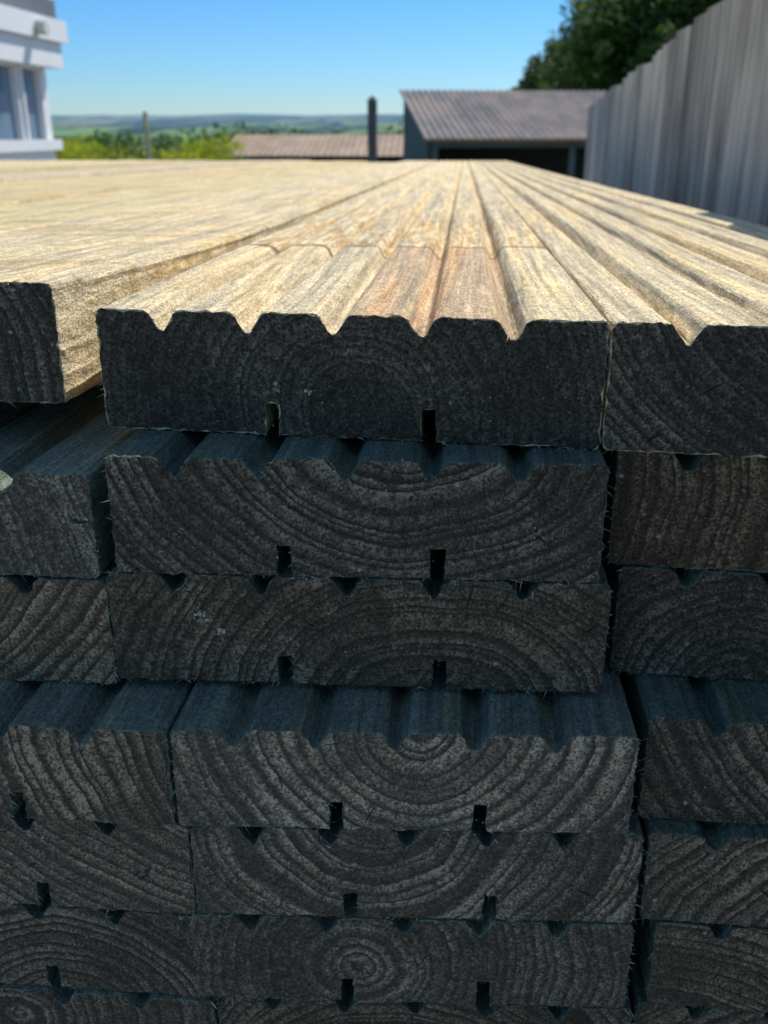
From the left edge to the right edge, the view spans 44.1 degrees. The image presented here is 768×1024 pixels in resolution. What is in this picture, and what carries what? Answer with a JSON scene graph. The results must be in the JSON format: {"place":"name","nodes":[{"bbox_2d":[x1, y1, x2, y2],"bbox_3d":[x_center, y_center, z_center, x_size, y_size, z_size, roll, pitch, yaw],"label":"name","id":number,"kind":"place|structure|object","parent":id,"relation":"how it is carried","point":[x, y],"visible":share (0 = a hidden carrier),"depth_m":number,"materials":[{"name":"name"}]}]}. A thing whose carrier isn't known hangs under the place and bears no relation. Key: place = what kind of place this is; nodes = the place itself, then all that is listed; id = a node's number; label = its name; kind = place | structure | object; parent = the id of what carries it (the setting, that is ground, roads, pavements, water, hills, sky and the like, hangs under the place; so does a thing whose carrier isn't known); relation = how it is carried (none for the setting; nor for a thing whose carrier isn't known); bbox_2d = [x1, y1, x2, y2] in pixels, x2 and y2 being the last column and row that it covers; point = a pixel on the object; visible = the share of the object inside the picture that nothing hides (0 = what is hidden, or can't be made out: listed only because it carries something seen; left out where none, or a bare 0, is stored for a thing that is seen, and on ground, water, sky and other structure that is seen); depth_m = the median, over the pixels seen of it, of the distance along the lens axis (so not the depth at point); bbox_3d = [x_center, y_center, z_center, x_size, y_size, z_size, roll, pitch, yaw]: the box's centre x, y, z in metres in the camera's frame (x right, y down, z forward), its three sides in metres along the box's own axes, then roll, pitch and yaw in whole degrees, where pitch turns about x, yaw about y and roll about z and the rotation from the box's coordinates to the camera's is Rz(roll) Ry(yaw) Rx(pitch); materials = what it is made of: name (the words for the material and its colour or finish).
{"place":"outdoors","nodes":[
{"label":"outdoors","id":0,"kind":"place"},
{"bbox_2d":[0,160,73,161],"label":"decking board","id":1,"kind":"object","parent":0,"point":[36,160],"visible":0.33,"depth_m":4.18,"materials":[{"name":"beige wood"}]},
{"bbox_2d":[0,160,111,163],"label":"decking board","id":2,"kind":"object","parent":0,"point":[49,161],"visible":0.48,"depth_m":3.88,"materials":[{"name":"beige wood"}]},
{"bbox_2d":[0,160,151,164],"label":"decking board","id":3,"kind":"object","parent":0,"point":[80,162],"visible":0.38,"depth_m":3.73,"materials":[{"name":"brown wood"}]},
{"bbox_2d":[15,160,163,164],"bbox_3d":[-1.185,-0.854,2.400,0.146,0.121,4.366,2,22,4],"label":"decking board","id":4,"kind":"object","parent":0,"point":[86,162],"visible":0.15,"depth_m":3.65,"materials":[{"name":"beige wood"}]},
{"bbox_2d":[0,160,208,167],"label":"decking board","id":5,"kind":"object","parent":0,"point":[30,165],"visible":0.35,"depth_m":3.08,"materials":[{"name":"beige wood"}]},
{"bbox_2d":[0,970,220,1023],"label":"decking board","id":6,"kind":"object","parent":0,"point":[56,1003],"visible":0.08,"depth_m":0.31,"materials":[{"name":"grey wood"}]},
{"bbox_2d":[0,892,197,996],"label":"decking board","id":7,"kind":"object","parent":6,"relation":"on","point":[128,951],"visible":0.2,"depth_m":0.31,"materials":[{"name":"grey wood"}]},
{"bbox_2d":[0,801,196,915],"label":"decking board","id":8,"kind":"object","parent":7,"relation":"on","point":[97,865],"visible":0.19,"depth_m":0.29,"materials":[{"name":"grey wood"}]},
{"bbox_2d":[0,677,196,834],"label":"decking board","id":9,"kind":"object","parent":8,"relation":"on","point":[80,752],"visible":0.18,"depth_m":0.28,"materials":[{"name":"grey wood"}]},
{"bbox_2d":[0,559,119,685],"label":"decking board","id":10,"kind":"object","parent":9,"relation":"on","point":[54,629],"visible":0.06,"depth_m":0.29,"materials":[{"name":"grey wood"}]},
{"bbox_2d":[0,382,138,581],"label":"decking board","id":11,"kind":"object","parent":10,"relation":"on","point":[54,514],"visible":0.1,"depth_m":0.28,"materials":[{"name":"grey wood"}]},
{"bbox_2d":[0,161,437,405],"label":"decking board","id":12,"kind":"object","parent":11,"relation":"on","point":[62,282],"visible":0.75,"depth_m":0.39,"materials":[{"name":"beige wood"}]},
{"bbox_2d":[0,160,268,174],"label":"decking board","id":13,"kind":"object","parent":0,"point":[5,173],"visible":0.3,"depth_m":2.65,"materials":[{"name":"beige wood"}]},
{"bbox_2d":[0,160,310,181],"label":"decking board","id":14,"kind":"object","parent":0,"point":[33,176],"visible":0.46,"depth_m":2.10,"materials":[{"name":"beige wood"}]},
{"bbox_2d":[0,161,324,189],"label":"decking board","id":15,"kind":"object","parent":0,"point":[37,182],"visible":0.3,"depth_m":1.76,"materials":[{"name":"beige wood"}]},
{"bbox_2d":[0,161,367,205],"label":"decking board","id":16,"kind":"object","parent":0,"point":[22,195],"visible":0.43,"depth_m":1.33,"materials":[{"name":"beige wood"}]},
{"bbox_2d":[0,162,394,229],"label":"decking board","id":17,"kind":"object","parent":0,"point":[29,213],"visible":0.27,"depth_m":0.99,"materials":[{"name":"beige wood"}]},
{"bbox_2d":[50,114,403,158],"bbox_3d":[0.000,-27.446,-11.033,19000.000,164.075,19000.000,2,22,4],"label":"ground","id":18,"kind":"structure","parent":0,"point":[65,126],"depth_m":3748.18,"materials":[{"name":"green plant"}]},
{"bbox_2d":[0,0,67,160],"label":"white site cabin","id":19,"kind":"object","parent":18,"relation":"on","point":[33,36],"visible":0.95,"depth_m":7.08,"materials":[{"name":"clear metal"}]},
{"bbox_2d":[0,67,40,139],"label":"window glass","id":20,"kind":"structure","parent":19,"relation":"in","point":[8,131],"depth_m":7.06,"materials":[{"name":"blue"}]},
{"bbox_2d":[142,112,151,159],"bbox_3d":[-4.753,-6.428,19.435,0.107,3.291,0.139,2,22,4],"label":"wooden pole","id":21,"kind":"object","parent":18,"relation":"on","point":[146,131],"visible":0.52,"depth_m":18.97,"materials":[{"name":"grey wood"}]},
{"bbox_2d":[55,130,247,160],"bbox_3d":[-5.495,-7.049,21.587,5.534,3.098,3.474,2,22,4],"label":"hedge","id":22,"kind":"object","parent":18,"relation":"on","point":[76,149],"visible":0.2,"depth_m":20.51,"materials":[{"name":"green plant"}]},
{"bbox_2d":[63,121,403,160],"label":"distant tree line","id":23,"kind":"object","parent":18,"relation":"on","point":[130,141],"visible":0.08,"depth_m":115.18,"materials":[{"name":"green plant"}]},
{"bbox_2d":[228,134,402,161],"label":"barn","id":24,"kind":"structure","parent":18,"relation":"on","point":[334,147],"depth_m":37.27,"materials":[{"name":"grey metal"}]},
{"bbox_2d":[367,95,377,161],"bbox_3d":[-0.137,-3.781,11.466,0.116,2.316,0.116,2,22,4],"label":"gate post","id":25,"kind":"object","parent":18,"relation":"on","point":[372,100],"visible":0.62,"depth_m":11.12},
{"bbox_2d":[399,89,609,179],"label":"open fronted shed","id":26,"kind":"structure","parent":18,"relation":"on","point":[543,130],"depth_m":26.62,"materials":[{"name":"metal"}]},
{"bbox_2d":[513,37,599,90],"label":"oak tree","id":27,"kind":"object","parent":18,"relation":"on","point":[526,83],"visible":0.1,"depth_m":48.59,"materials":[{"name":"leaf"},{"name":"bark"}]},
{"bbox_2d":[532,0,721,91],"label":"oak tree","id":28,"kind":"object","parent":18,"relation":"on","point":[605,36],"visible":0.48,"depth_m":39.06,"materials":[{"name":"green plant"}]},
{"bbox_2d":[601,0,722,86],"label":"oak tree","id":29,"kind":"object","parent":18,"relation":"on","point":[694,2],"visible":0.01,"depth_m":38.77,"materials":[{"name":"green plant"}]},
{"bbox_2d":[583,0,767,225],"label":"wooden fence","id":30,"kind":"object","parent":18,"relation":"on","point":[681,118],"visible":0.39,"depth_m":1.52,"materials":[{"name":"grey wood"}]},
{"bbox_2d":[44,0,625,115],"label":"sky","id":31,"kind":"structure","parent":0,"point":[120,57],"materials":[{"name":"blue"}]},
{"bbox_3d":[0.320,-0.545,2.299,0.142,0.110,4.252,2,22,4],"label":"decking board","id":32,"kind":"object","parent":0,"visible":0},
{"bbox_2d":[627,938,767,1023],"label":"decking board","id":33,"kind":"object","parent":32,"relation":"on","point":[643,1010],"visible":0.06,"depth_m":0.31,"materials":[{"name":"grey wood"}]},
{"bbox_2d":[632,901,767,1013],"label":"decking board","id":34,"kind":"object","parent":33,"relation":"on","point":[696,964],"visible":0.11,"depth_m":0.30,"materials":[{"name":"grey wood"}]},
{"bbox_2d":[633,796,767,931],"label":"decking board","id":35,"kind":"object","parent":34,"relation":"on","point":[706,872],"visible":0.14,"depth_m":0.28,"materials":[{"name":"grey wood"}]},
{"bbox_2d":[618,671,767,824],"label":"decking board","id":36,"kind":"object","parent":35,"relation":"on","point":[702,755],"visible":0.17,"depth_m":0.28,"materials":[{"name":"grey wood"}]},
{"bbox_2d":[601,549,767,682],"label":"decking board","id":37,"kind":"object","parent":36,"relation":"on","point":[698,623],"visible":0.13,"depth_m":0.29,"materials":[{"name":"grey wood"}]},
{"bbox_2d":[599,443,767,572],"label":"decking board","id":38,"kind":"object","parent":37,"relation":"on","point":[692,511],"visible":0.13,"depth_m":0.27,"materials":[{"name":"brown wood"}]},
{"bbox_2d":[474,161,767,457],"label":"decking board","id":39,"kind":"object","parent":38,"relation":"on","point":[676,294],"visible":0.88,"depth_m":0.29,"materials":[{"name":"brown wood"}]},
{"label":"decking board","id":40,"kind":"object","parent":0,"visible":0},
{"bbox_2d":[216,979,633,1023],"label":"decking board","id":41,"kind":"object","parent":40,"relation":"on","point":[346,1009],"visible":0.15,"depth_m":0.31,"materials":[{"name":"grey wood"}]},
{"bbox_2d":[188,893,635,1012],"bbox_3d":[0.176,-0.613,2.274,0.142,0.112,4.252,2,22,4],"label":"decking board","id":42,"kind":"object","parent":41,"relation":"on","point":[529,963],"visible":0.25,"depth_m":0.30,"materials":[{"name":"grey wood"}]},
{"bbox_2d":[189,799,645,928],"bbox_3d":[0.178,-0.645,2.261,0.140,0.111,4.253,2,22,4],"label":"decking board","id":43,"kind":"object","parent":42,"relation":"on","point":[420,873],"visible":0.27,"depth_m":0.29,"materials":[{"name":"grey wood"}]},
{"bbox_2d":[169,652,641,838],"bbox_3d":[0.173,-0.677,2.248,0.136,0.112,4.252,2,22,4],"label":"decking board","id":44,"kind":"object","parent":43,"relation":"on","point":[285,752],"visible":0.34,"depth_m":0.27,"materials":[{"name":"brown wood"}]},
{"bbox_2d":[104,546,614,695],"bbox_3d":[0.160,-0.719,2.256,0.152,0.112,4.252,2,22,4],"label":"decking board","id":45,"kind":"object","parent":44,"relation":"on","point":[503,635],"visible":0.37,"depth_m":0.28,"materials":[{"name":"grey wood"}]},
{"bbox_2d":[100,410,614,588],"bbox_3d":[0.160,-0.753,2.243,0.145,0.112,4.252,2,22,4],"label":"decking board","id":46,"kind":"object","parent":45,"relation":"on","point":[187,502],"visible":0.49,"depth_m":0.27,"materials":[{"name":"brown wood"}]},
{"bbox_2d":[95,161,610,450],"bbox_3d":[0.156,-0.795,2.250,0.151,0.114,4.264,2,22,4],"label":"decking board","id":47,"kind":"object","parent":46,"relation":"on","point":[451,293],"visible":1,"depth_m":0.28,"materials":[{"name":"brown wood"}]}
]}

